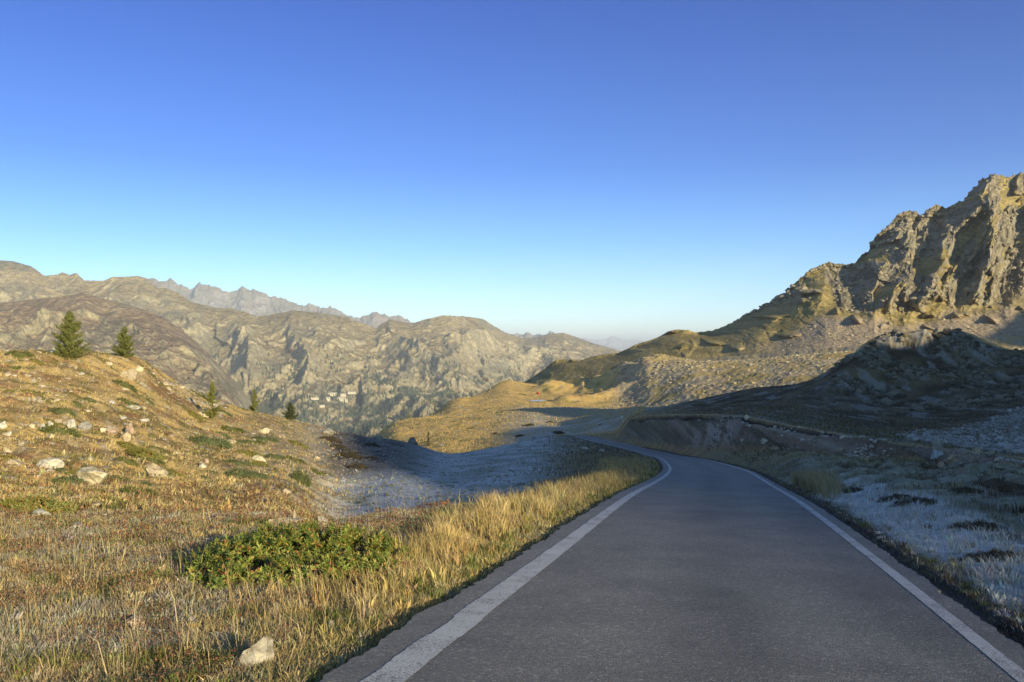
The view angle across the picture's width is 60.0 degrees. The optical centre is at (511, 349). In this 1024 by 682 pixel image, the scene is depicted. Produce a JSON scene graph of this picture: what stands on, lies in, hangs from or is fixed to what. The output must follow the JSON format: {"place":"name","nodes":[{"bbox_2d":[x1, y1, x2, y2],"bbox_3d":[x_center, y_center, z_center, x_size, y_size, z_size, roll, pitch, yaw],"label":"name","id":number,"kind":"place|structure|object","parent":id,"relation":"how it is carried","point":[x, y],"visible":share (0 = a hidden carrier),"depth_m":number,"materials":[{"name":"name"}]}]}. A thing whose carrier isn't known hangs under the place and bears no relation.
{"place":"outdoors","nodes":[
{"label":"outdoors","id":0,"kind":"place"},
{"bbox_2d":[0,286,249,397],"bbox_3d":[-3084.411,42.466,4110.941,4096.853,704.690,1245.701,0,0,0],"label":"mountain","id":1,"kind":"structure","parent":0,"point":[240,376],"depth_m":4175.27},
{"bbox_2d":[0,293,257,411],"bbox_3d":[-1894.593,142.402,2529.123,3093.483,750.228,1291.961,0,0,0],"label":"mountain","id":2,"kind":"structure","parent":0,"point":[177,354],"depth_m":2667.89,"materials":[{"name":"stone"}]},
{"bbox_2d":[0,260,620,436],"bbox_3d":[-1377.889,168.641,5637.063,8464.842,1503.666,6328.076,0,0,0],"label":"mountain","id":3,"kind":"structure","parent":0,"point":[223,332],"depth_m":4811.40,"materials":[{"name":"stone"}]},
{"bbox_2d":[212,347,557,437],"bbox_3d":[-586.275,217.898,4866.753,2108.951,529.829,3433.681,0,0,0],"label":"forest","id":4,"kind":"object","parent":3,"relation":"on","point":[366,427],"visible":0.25,"depth_m":4057.98,"materials":[{"name":"leaf"},{"name":"bark"}]},
{"bbox_2d":[0,473,621,681],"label":"grass","id":5,"kind":"structure","parent":0,"point":[37,652],"depth_m":8.20,"materials":[{"name":"plant"}]},
{"bbox_2d":[148,278,554,337],"bbox_3d":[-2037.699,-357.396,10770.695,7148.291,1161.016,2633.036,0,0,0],"label":"mountain","id":6,"kind":"structure","parent":0,"point":[253,301],"depth_m":11341.82,"materials":[{"name":"stone"}]},
{"bbox_2d":[252,456,659,624],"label":"verge grass","id":7,"kind":"structure","parent":0,"point":[502,522],"depth_m":12.75,"materials":[{"name":"plant"}]},
{"bbox_2d":[0,329,1023,681],"bbox_3d":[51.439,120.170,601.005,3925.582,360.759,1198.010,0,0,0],"label":"ground","id":8,"kind":"structure","parent":0,"point":[656,431],"depth_m":75.06,"materials":[{"name":"soil"}]},
{"bbox_2d":[0,454,21,460],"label":"shrub","id":9,"kind":"object","parent":8,"relation":"on","point":[7,457],"visible":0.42,"depth_m":35.73,"materials":[{"name":"green plant"}]},
{"bbox_2d":[4,459,23,464],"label":"boulder","id":10,"kind":"object","parent":8,"relation":"on","point":[13,461],"visible":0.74,"depth_m":33.94,"materials":[{"name":"stone"}]},
{"bbox_2d":[4,350,34,356],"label":"shrub","id":11,"kind":"object","parent":8,"relation":"on","point":[21,354],"visible":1,"depth_m":76.77,"materials":[{"name":"green plant"}]},
{"bbox_2d":[30,358,44,364],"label":"shrub","id":12,"kind":"object","parent":8,"relation":"on","point":[38,361],"visible":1,"depth_m":75.50,"materials":[{"name":"green plant"}]},
{"bbox_2d":[0,492,81,514],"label":"shrub","id":13,"kind":"object","parent":8,"relation":"on","point":[51,503],"visible":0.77,"depth_m":19.34,"materials":[{"name":"green plant"}]},
{"bbox_2d":[31,508,50,516],"bbox_3d":[-9.880,3.476,18.569,0.363,0.313,0.412,0,0,-42],"label":"boulder","id":14,"kind":"object","parent":8,"relation":"on","point":[39,511],"visible":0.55,"depth_m":18.48,"materials":[{"name":"stone"}]},
{"bbox_2d":[36,458,64,468],"bbox_3d":[-18.695,4.648,35.762,0.962,0.587,0.823,0,0,14],"label":"boulder","id":15,"kind":"object","parent":8,"relation":"on","point":[47,463],"visible":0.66,"depth_m":35.55,"materials":[{"name":"stone"}]},
{"bbox_2d":[38,422,83,436],"bbox_3d":[-24.697,4.467,48.666,2.494,0.878,1.147,10,-1,0],"label":"shrub","id":16,"kind":"object","parent":8,"relation":"on","point":[51,428],"visible":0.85,"depth_m":48.48,"materials":[{"name":"green plant"}]},
{"bbox_2d":[48,407,76,415],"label":"shrub","id":17,"kind":"object","parent":8,"relation":"on","point":[61,411],"visible":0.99,"depth_m":57.00,"materials":[{"name":"green plant"}]},
{"bbox_2d":[55,467,72,473],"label":"shrub","id":18,"kind":"object","parent":8,"relation":"on","point":[60,468],"visible":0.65,"depth_m":33.65,"materials":[{"name":"green plant"}]},
{"bbox_2d":[49,475,87,484],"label":"shrub","id":19,"kind":"object","parent":8,"relation":"on","point":[66,479],"visible":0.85,"depth_m":28.70,"materials":[{"name":"green plant"}]},
{"bbox_2d":[50,310,91,357],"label":"conifer tree","id":20,"kind":"object","parent":8,"relation":"on","point":[68,337],"visible":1,"depth_m":80.69,"materials":[{"name":"green plant"}]},
{"bbox_2d":[66,419,75,428],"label":"boulder","id":21,"kind":"object","parent":8,"relation":"on","point":[71,422],"visible":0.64,"depth_m":53.00,"materials":[{"name":"stone"}]},
{"bbox_2d":[69,521,85,527],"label":"boulder","id":22,"kind":"object","parent":8,"relation":"on","point":[75,525],"visible":0.63,"depth_m":15.31,"materials":[{"name":"stone"}]},
{"bbox_2d":[78,421,91,430],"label":"boulder","id":23,"kind":"object","parent":8,"relation":"on","point":[86,425],"visible":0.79,"depth_m":54.59,"materials":[{"name":"stone"}]},
{"bbox_2d":[77,466,108,484],"bbox_3d":[-13.665,4.232,29.022,1.078,0.807,0.733,0,0,23],"label":"boulder","id":24,"kind":"object","parent":8,"relation":"on","point":[90,474],"visible":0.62,"depth_m":28.78,"materials":[{"name":"stone"}]},
{"bbox_2d":[82,488,111,493],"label":"shrub","id":25,"kind":"object","parent":8,"relation":"on","point":[100,490],"visible":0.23,"depth_m":25.14,"materials":[{"name":"green plant"}]},
{"bbox_2d":[92,501,101,507],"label":"boulder","id":26,"kind":"object","parent":8,"relation":"on","point":[96,503],"visible":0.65,"depth_m":20.32,"materials":[{"name":"stone"}]},
{"bbox_2d":[85,494,122,503],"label":"shrub","id":27,"kind":"object","parent":8,"relation":"on","point":[105,495],"visible":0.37,"depth_m":21.13,"materials":[{"name":"green plant"}]},
{"bbox_2d":[106,427,117,434],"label":"boulder","id":28,"kind":"object","parent":8,"relation":"on","point":[112,430],"visible":0.88,"depth_m":54.98,"materials":[{"name":"stone"}]},
{"bbox_2d":[108,475,130,482],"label":"shrub","id":29,"kind":"object","parent":8,"relation":"on","point":[119,478],"visible":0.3,"depth_m":30.52,"materials":[{"name":"green plant"}]},
{"bbox_2d":[112,326,135,357],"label":"conifer tree","id":30,"kind":"object","parent":8,"relation":"on","point":[124,340],"visible":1,"depth_m":87.88,"materials":[{"name":"green plant"}]},
{"bbox_2d":[119,430,130,441],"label":"boulder","id":31,"kind":"object","parent":8,"relation":"on","point":[125,436],"visible":0.85,"depth_m":52.80,"materials":[{"name":"stone"}]},
{"bbox_2d":[112,379,138,391],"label":"shrub","id":32,"kind":"object","parent":8,"relation":"on","point":[124,384],"visible":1,"depth_m":77.17,"materials":[{"name":"green plant"}]},
{"bbox_2d":[115,456,139,465],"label":"shrub","id":33,"kind":"object","parent":8,"relation":"on","point":[126,461],"visible":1,"depth_m":39.06,"materials":[{"name":"green plant"}]},
{"bbox_2d":[117,441,139,448],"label":"shrub","id":34,"kind":"object","parent":8,"relation":"on","point":[124,444],"visible":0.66,"depth_m":47.45,"materials":[{"name":"green plant"}]},
{"bbox_2d":[120,368,137,381],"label":"boulder","id":35,"kind":"object","parent":8,"relation":"on","point":[130,374],"visible":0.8,"depth_m":81.08,"materials":[{"name":"stone"}]},
{"bbox_2d":[116,397,142,409],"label":"shrub","id":36,"kind":"object","parent":8,"relation":"on","point":[125,401],"visible":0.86,"depth_m":70.23,"materials":[{"name":"green plant"}]},
{"bbox_2d":[125,422,133,433],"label":"boulder","id":37,"kind":"object","parent":8,"relation":"on","point":[129,427],"visible":0.6,"depth_m":57.20,"materials":[{"name":"stone"}]},
{"bbox_2d":[123,615,144,627],"bbox_3d":[-3.307,2.384,7.744,0.172,0.144,0.161,0,0,-34],"label":"boulder","id":38,"kind":"object","parent":8,"relation":"on","point":[129,622],"visible":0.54,"depth_m":7.70,"materials":[{"name":"stone"}]},
{"bbox_2d":[126,405,141,408],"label":"boulder","id":39,"kind":"object","parent":8,"relation":"on","point":[135,407],"visible":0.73,"depth_m":68.99,"materials":[{"name":"stone"}]},
{"bbox_2d":[118,485,159,495],"bbox_3d":[-10.572,4.003,25.183,1.202,0.296,0.553,8,-3,0],"label":"shrub","id":40,"kind":"object","parent":8,"relation":"on","point":[126,489],"visible":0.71,"depth_m":25.09,"materials":[{"name":"green plant"}]},
{"bbox_2d":[125,446,156,453],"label":"shrub","id":41,"kind":"object","parent":8,"relation":"on","point":[128,449],"visible":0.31,"depth_m":46.27,"materials":[{"name":"green plant"}]},
{"bbox_2d":[128,448,166,460],"bbox_3d":[-18.589,5.339,45.250,2.209,0.559,1.183,10,9,0],"label":"shrub","id":42,"kind":"object","parent":8,"relation":"on","point":[141,454],"visible":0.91,"depth_m":45.16,"materials":[{"name":"green plant"}]},
{"bbox_2d":[138,457,165,464],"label":"shrub","id":43,"kind":"object","parent":8,"relation":"on","point":[157,461],"visible":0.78,"depth_m":43.45,"materials":[{"name":"green plant"}]},
{"bbox_2d":[146,463,168,477],"bbox_3d":[-14.180,4.899,35.425,0.796,0.744,0.818,0,0,38],"label":"boulder","id":44,"kind":"object","parent":8,"relation":"on","point":[152,468],"visible":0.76,"depth_m":35.27,"materials":[{"name":"stone"}]},
{"bbox_2d":[163,468,185,477],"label":"shrub","id":45,"kind":"object","parent":8,"relation":"on","point":[175,473],"visible":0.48,"depth_m":39.64,"materials":[{"name":"green plant"}]},
{"bbox_2d":[0,348,364,520],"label":"hill grass","id":46,"kind":"structure","parent":8,"relation":"on","point":[189,499],"depth_m":38.96,"materials":[{"name":"plant"}]},
{"bbox_2d":[184,409,203,420],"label":"shrub","id":47,"kind":"object","parent":8,"relation":"on","point":[197,416],"visible":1,"depth_m":84.42,"materials":[{"name":"green plant"}]},
{"bbox_2d":[188,433,233,448],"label":"shrub","id":48,"kind":"object","parent":8,"relation":"on","point":[213,441],"visible":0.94,"depth_m":65.28,"materials":[{"name":"green plant"}]},
{"bbox_2d":[202,381,222,417],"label":"conifer tree","id":49,"kind":"object","parent":8,"relation":"on","point":[212,413],"visible":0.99,"depth_m":87.47,"materials":[{"name":"green plant"}]},
{"bbox_2d":[0,452,449,681],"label":"bilberry undergrowth","id":50,"kind":"object","parent":8,"relation":"on","point":[444,502],"visible":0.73,"depth_m":13.06,"materials":[{"name":"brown plant"}]},
{"bbox_2d":[216,425,245,432],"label":"shrub","id":51,"kind":"object","parent":8,"relation":"on","point":[225,427],"visible":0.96,"depth_m":82.24,"materials":[{"name":"green plant"}]},
{"bbox_2d":[224,458,252,466],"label":"shrub","id":52,"kind":"object","parent":8,"relation":"on","point":[238,463],"visible":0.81,"depth_m":52.86,"materials":[{"name":"green plant"}]},
{"bbox_2d":[223,468,259,477],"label":"shrub","id":53,"kind":"object","parent":8,"relation":"on","point":[239,473],"visible":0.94,"depth_m":43.90,"materials":[{"name":"green plant"}]},
{"bbox_2d":[235,449,262,456],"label":"shrub","id":54,"kind":"object","parent":8,"relation":"on","point":[249,452],"visible":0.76,"depth_m":63.54,"materials":[{"name":"green plant"}]},
{"bbox_2d":[244,484,262,504],"bbox_3d":[-7.040,3.970,24.226,0.492,0.641,0.252,0,0,0],"label":"dried dock plant","id":55,"kind":"object","parent":8,"relation":"on","point":[254,494],"visible":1,"depth_m":24.23,"materials":[{"name":"brown plant"}]},
{"bbox_2d":[243,439,265,443],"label":"shrub","id":56,"kind":"object","parent":8,"relation":"on","point":[256,442],"visible":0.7,"depth_m":74.09,"materials":[{"name":"green plant"}]},
{"bbox_2d":[249,389,260,410],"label":"conifer tree","id":57,"kind":"object","parent":8,"relation":"on","point":[254,405],"visible":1,"depth_m":109.79,"materials":[{"name":"green plant"}]},
{"bbox_2d":[241,472,268,478],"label":"shrub","id":58,"kind":"object","parent":8,"relation":"on","point":[255,476],"visible":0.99,"depth_m":43.70,"materials":[{"name":"green plant"}]},
{"bbox_2d":[237,636,273,669],"bbox_3d":[-1.809,2.230,6.312,0.211,0.337,0.240,0,0,30],"label":"boulder","id":59,"kind":"object","parent":8,"relation":"on","point":[258,652],"visible":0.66,"depth_m":6.28,"materials":[{"name":"stone"}]},
{"bbox_2d":[246,459,270,466],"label":"shrub","id":60,"kind":"object","parent":8,"relation":"on","point":[258,463],"visible":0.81,"depth_m":53.79,"materials":[{"name":"green plant"}]},
{"bbox_2d":[252,455,265,461],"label":"boulder","id":61,"kind":"object","parent":8,"relation":"on","point":[258,457],"visible":0.59,"depth_m":57.37,"materials":[{"name":"stone"}]},
{"bbox_2d":[258,428,269,433],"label":"boulder","id":62,"kind":"object","parent":8,"relation":"on","point":[265,430],"visible":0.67,"depth_m":87.81,"materials":[{"name":"stone"}]},
{"bbox_2d":[250,435,279,441],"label":"shrub","id":63,"kind":"object","parent":8,"relation":"on","point":[266,438],"visible":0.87,"depth_m":80.03,"materials":[{"name":"green plant"}]},
{"bbox_2d":[264,453,285,459],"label":"shrub","id":64,"kind":"object","parent":8,"relation":"on","point":[278,456],"visible":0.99,"depth_m":64.32,"materials":[{"name":"green plant"}]},
{"bbox_2d":[269,517,303,524],"bbox_3d":[-3.593,2.775,14.084,0.503,0.270,0.322,0,0,19],"label":"boulder","id":65,"kind":"object","parent":8,"relation":"on","point":[276,521],"visible":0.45,"depth_m":13.97,"materials":[{"name":"stone"}]},
{"bbox_2d":[281,402,298,419],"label":"conifer tree","id":66,"kind":"object","parent":8,"relation":"on","point":[289,413],"visible":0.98,"depth_m":115.65,"materials":[{"name":"green plant"}]},
{"bbox_2d":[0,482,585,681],"bbox_3d":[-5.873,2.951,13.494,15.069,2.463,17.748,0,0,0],"label":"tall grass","id":67,"kind":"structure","parent":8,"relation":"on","point":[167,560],"depth_m":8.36,"materials":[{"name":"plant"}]},
{"bbox_2d":[174,518,415,592],"bbox_3d":[-2.438,2.332,10.207,2.683,0.685,2.658,0,0,0],"label":"rhododendron bush","id":68,"kind":"object","parent":8,"relation":"on","point":[265,544],"visible":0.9,"depth_m":9.88,"materials":[{"name":"green plant"}]},
{"bbox_2d":[285,455,308,464],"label":"shrub","id":69,"kind":"object","parent":8,"relation":"on","point":[295,459],"visible":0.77,"depth_m":67.66,"materials":[{"name":"green plant"}]},
{"bbox_2d":[287,439,307,448],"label":"shrub","id":70,"kind":"object","parent":8,"relation":"on","point":[296,442],"visible":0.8,"depth_m":84.47,"materials":[{"name":"green plant"}]},
{"bbox_2d":[289,467,311,487],"bbox_3d":[-10.916,6.620,45.986,1.322,1.282,0.562,26,15,0],"label":"shrub","id":71,"kind":"object","parent":8,"relation":"on","point":[299,476],"visible":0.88,"depth_m":45.88,"materials":[{"name":"green plant"}]},
{"bbox_2d":[310,467,331,475],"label":"shrub","id":72,"kind":"object","parent":8,"relation":"on","point":[317,472],"visible":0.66,"depth_m":62.01,"materials":[{"name":"green plant"}]},
{"bbox_2d":[323,428,333,434],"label":"boulder","id":73,"kind":"object","parent":8,"relation":"on","point":[329,431],"visible":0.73,"depth_m":112.26,"materials":[{"name":"stone"}]},
{"bbox_2d":[319,435,341,442],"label":"shrub","id":74,"kind":"object","parent":8,"relation":"on","point":[333,438],"visible":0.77,"depth_m":103.77,"materials":[{"name":"brown plant"}]},
{"bbox_2d":[329,444,350,449],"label":"shrub","id":75,"kind":"object","parent":8,"relation":"on","point":[339,446],"visible":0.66,"depth_m":94.81,"materials":[{"name":"brown plant"}]},
{"bbox_2d":[337,451,364,458],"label":"shrub","id":76,"kind":"object","parent":8,"relation":"on","point":[350,454],"visible":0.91,"depth_m":85.48,"materials":[{"name":"brown plant"}]},
{"bbox_2d":[347,463,366,468],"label":"shrub","id":77,"kind":"object","parent":8,"relation":"on","point":[358,465],"visible":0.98,"depth_m":74.68,"materials":[{"name":"brown plant"}]},
{"bbox_2d":[364,442,380,446],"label":"shrub","id":78,"kind":"object","parent":8,"relation":"on","point":[373,444],"visible":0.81,"depth_m":108.28,"materials":[{"name":"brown plant"}]},
{"bbox_2d":[408,437,417,444],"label":"boulder","id":79,"kind":"object","parent":8,"relation":"on","point":[412,440],"visible":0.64,"depth_m":139.89,"materials":[{"name":"stone"}]},
{"bbox_2d":[281,421,604,517],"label":"frosted grass","id":80,"kind":"structure","parent":8,"relation":"on","point":[438,495],"depth_m":64.86,"materials":[{"name":"plant"}]},
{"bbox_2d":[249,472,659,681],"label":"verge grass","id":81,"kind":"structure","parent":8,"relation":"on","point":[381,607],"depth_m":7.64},
{"bbox_2d":[381,360,644,453],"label":"hill grass","id":82,"kind":"structure","parent":8,"relation":"on","point":[585,415],"depth_m":339.80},
{"bbox_2d":[519,434,653,488],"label":"heath grass","id":83,"kind":"structure","parent":8,"relation":"on","point":[590,459],"depth_m":80.13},
{"bbox_2d":[605,347,1023,406],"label":"rubble","id":84,"kind":"object","parent":8,"relation":"on","point":[723,388],"visible":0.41,"depth_m":501.13,"materials":[{"name":"stone"}]},
{"bbox_2d":[620,329,1023,463],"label":"heath grass","id":85,"kind":"structure","parent":8,"relation":"on","point":[836,427],"depth_m":102.83,"materials":[{"name":"plant"}]},
{"bbox_2d":[622,415,1023,463],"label":"rubble","id":86,"kind":"object","parent":8,"relation":"on","point":[863,449],"visible":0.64,"depth_m":56.96,"materials":[{"name":"stone"}]},
{"bbox_2d":[840,486,863,493],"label":"shrub","id":87,"kind":"object","parent":8,"relation":"on","point":[854,489],"visible":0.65,"depth_m":24.04,"materials":[{"name":"green plant"}]},
{"bbox_2d":[708,434,1023,643],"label":"frosted grass","id":88,"kind":"structure","parent":8,"relation":"on","point":[1014,578],"depth_m":14.80,"materials":[{"name":"plant"}]},
{"bbox_2d":[876,493,911,502],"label":"shrub","id":89,"kind":"object","parent":8,"relation":"on","point":[896,496],"visible":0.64,"depth_m":19.98,"materials":[{"name":"green plant"}]},
{"bbox_2d":[889,496,937,506],"bbox_3d":[8.329,3.156,18.359,0.971,0.266,0.699,-6,-6,0],"label":"shrub","id":90,"kind":"object","parent":8,"relation":"on","point":[927,501],"visible":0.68,"depth_m":18.28,"materials":[{"name":"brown plant"}]},
{"bbox_2d":[823,327,1023,414],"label":"rubble","id":91,"kind":"object","parent":8,"relation":"on","point":[945,338],"visible":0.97,"depth_m":190.33,"materials":[{"name":"stone"}]},
{"bbox_2d":[930,450,943,458],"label":"boulder","id":92,"kind":"object","parent":8,"relation":"on","point":[936,454],"visible":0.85,"depth_m":47.52,"materials":[{"name":"stone"}]},
{"bbox_2d":[932,439,942,449],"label":"boulder","id":93,"kind":"object","parent":8,"relation":"on","point":[936,443],"visible":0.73,"depth_m":49.18,"materials":[{"name":"stone"}]},
{"bbox_2d":[944,454,958,463],"bbox_3d":[21.557,5.417,43.410,0.653,0.614,0.507,0,0,0],"label":"boulder","id":94,"kind":"object","parent":8,"relation":"on","point":[951,458],"visible":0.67,"depth_m":43.25,"materials":[{"name":"stone"}]},
{"bbox_2d":[896,406,1023,453],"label":"rubble","id":95,"kind":"object","parent":8,"relation":"on","point":[1007,444],"visible":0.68,"depth_m":67.88,"materials":[{"name":"stone"}]},
{"bbox_2d":[947,486,980,492],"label":"shrub","id":96,"kind":"object","parent":8,"relation":"on","point":[954,489],"visible":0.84,"depth_m":20.32,"materials":[{"name":"green plant"}]},
{"bbox_2d":[972,447,981,453],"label":"boulder","id":97,"kind":"object","parent":8,"relation":"on","point":[977,450],"visible":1,"depth_m":45.64,"materials":[{"name":"stone"}]},
{"bbox_2d":[946,519,1009,531],"bbox_3d":[7.206,2.728,13.667,0.884,0.242,0.636,1,-4,0],"label":"shrub","id":98,"kind":"object","parent":8,"relation":"on","point":[993,525],"visible":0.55,"depth_m":13.61,"materials":[{"name":"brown plant"}]},
{"bbox_2d":[959,548,1022,562],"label":"shrub","id":99,"kind":"object","parent":8,"relation":"on","point":[995,550],"visible":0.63,"depth_m":10.93,"materials":[{"name":"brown plant"}]},
{"bbox_2d":[986,532,1023,540],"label":"shrub","id":100,"kind":"object","parent":8,"relation":"on","point":[1010,536],"visible":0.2,"depth_m":12.70,"materials":[{"name":"green plant"}]},
{"bbox_2d":[0,0,1023,340],"label":"sky","id":101,"kind":"structure","parent":0,"point":[644,170],"materials":[{"name":"blue"}]},
{"bbox_2d":[581,336,645,350],"bbox_3d":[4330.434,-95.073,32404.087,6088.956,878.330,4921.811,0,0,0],"label":"mountain","id":102,"kind":"structure","parent":0,"point":[614,342],"depth_m":33541.65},
{"bbox_2d":[320,435,1023,681],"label":"road","id":103,"kind":"structure","parent":0,"point":[690,569],"depth_m":7.91,"materials":[{"name":"asphalt"}]},
{"bbox_2d":[360,435,671,681],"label":"road line","id":104,"kind":"object","parent":103,"relation":"on","point":[410,661],"visible":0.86,"depth_m":7.52,"materials":[{"name":"white paint"}]},
{"bbox_2d":[590,436,1023,681],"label":"road line","id":105,"kind":"object","parent":103,"relation":"on","point":[1006,664],"visible":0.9,"depth_m":8.27,"materials":[{"name":"white paint"}]},
{"bbox_2d":[524,171,1023,384],"bbox_3d":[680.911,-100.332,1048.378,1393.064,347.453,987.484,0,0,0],"label":"mountain","id":106,"kind":"structure","parent":0,"point":[778,324],"depth_m":806.86,"materials":[{"name":"stone"}]},
{"bbox_2d":[733,174,1023,321],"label":"crag blocks","id":107,"kind":"structure","parent":106,"relation":"on","point":[824,268],"depth_m":881.00,"materials":[{"name":"stone"}]},
{"bbox_2d":[754,302,1023,353],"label":"rubble","id":108,"kind":"object","parent":106,"relation":"on","point":[883,325],"visible":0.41,"depth_m":680.66,"materials":[{"name":"stone"}]},
{"bbox_2d":[790,466,851,500],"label":"tall grass","id":109,"kind":"structure","parent":0,"point":[822,482],"depth_m":25.48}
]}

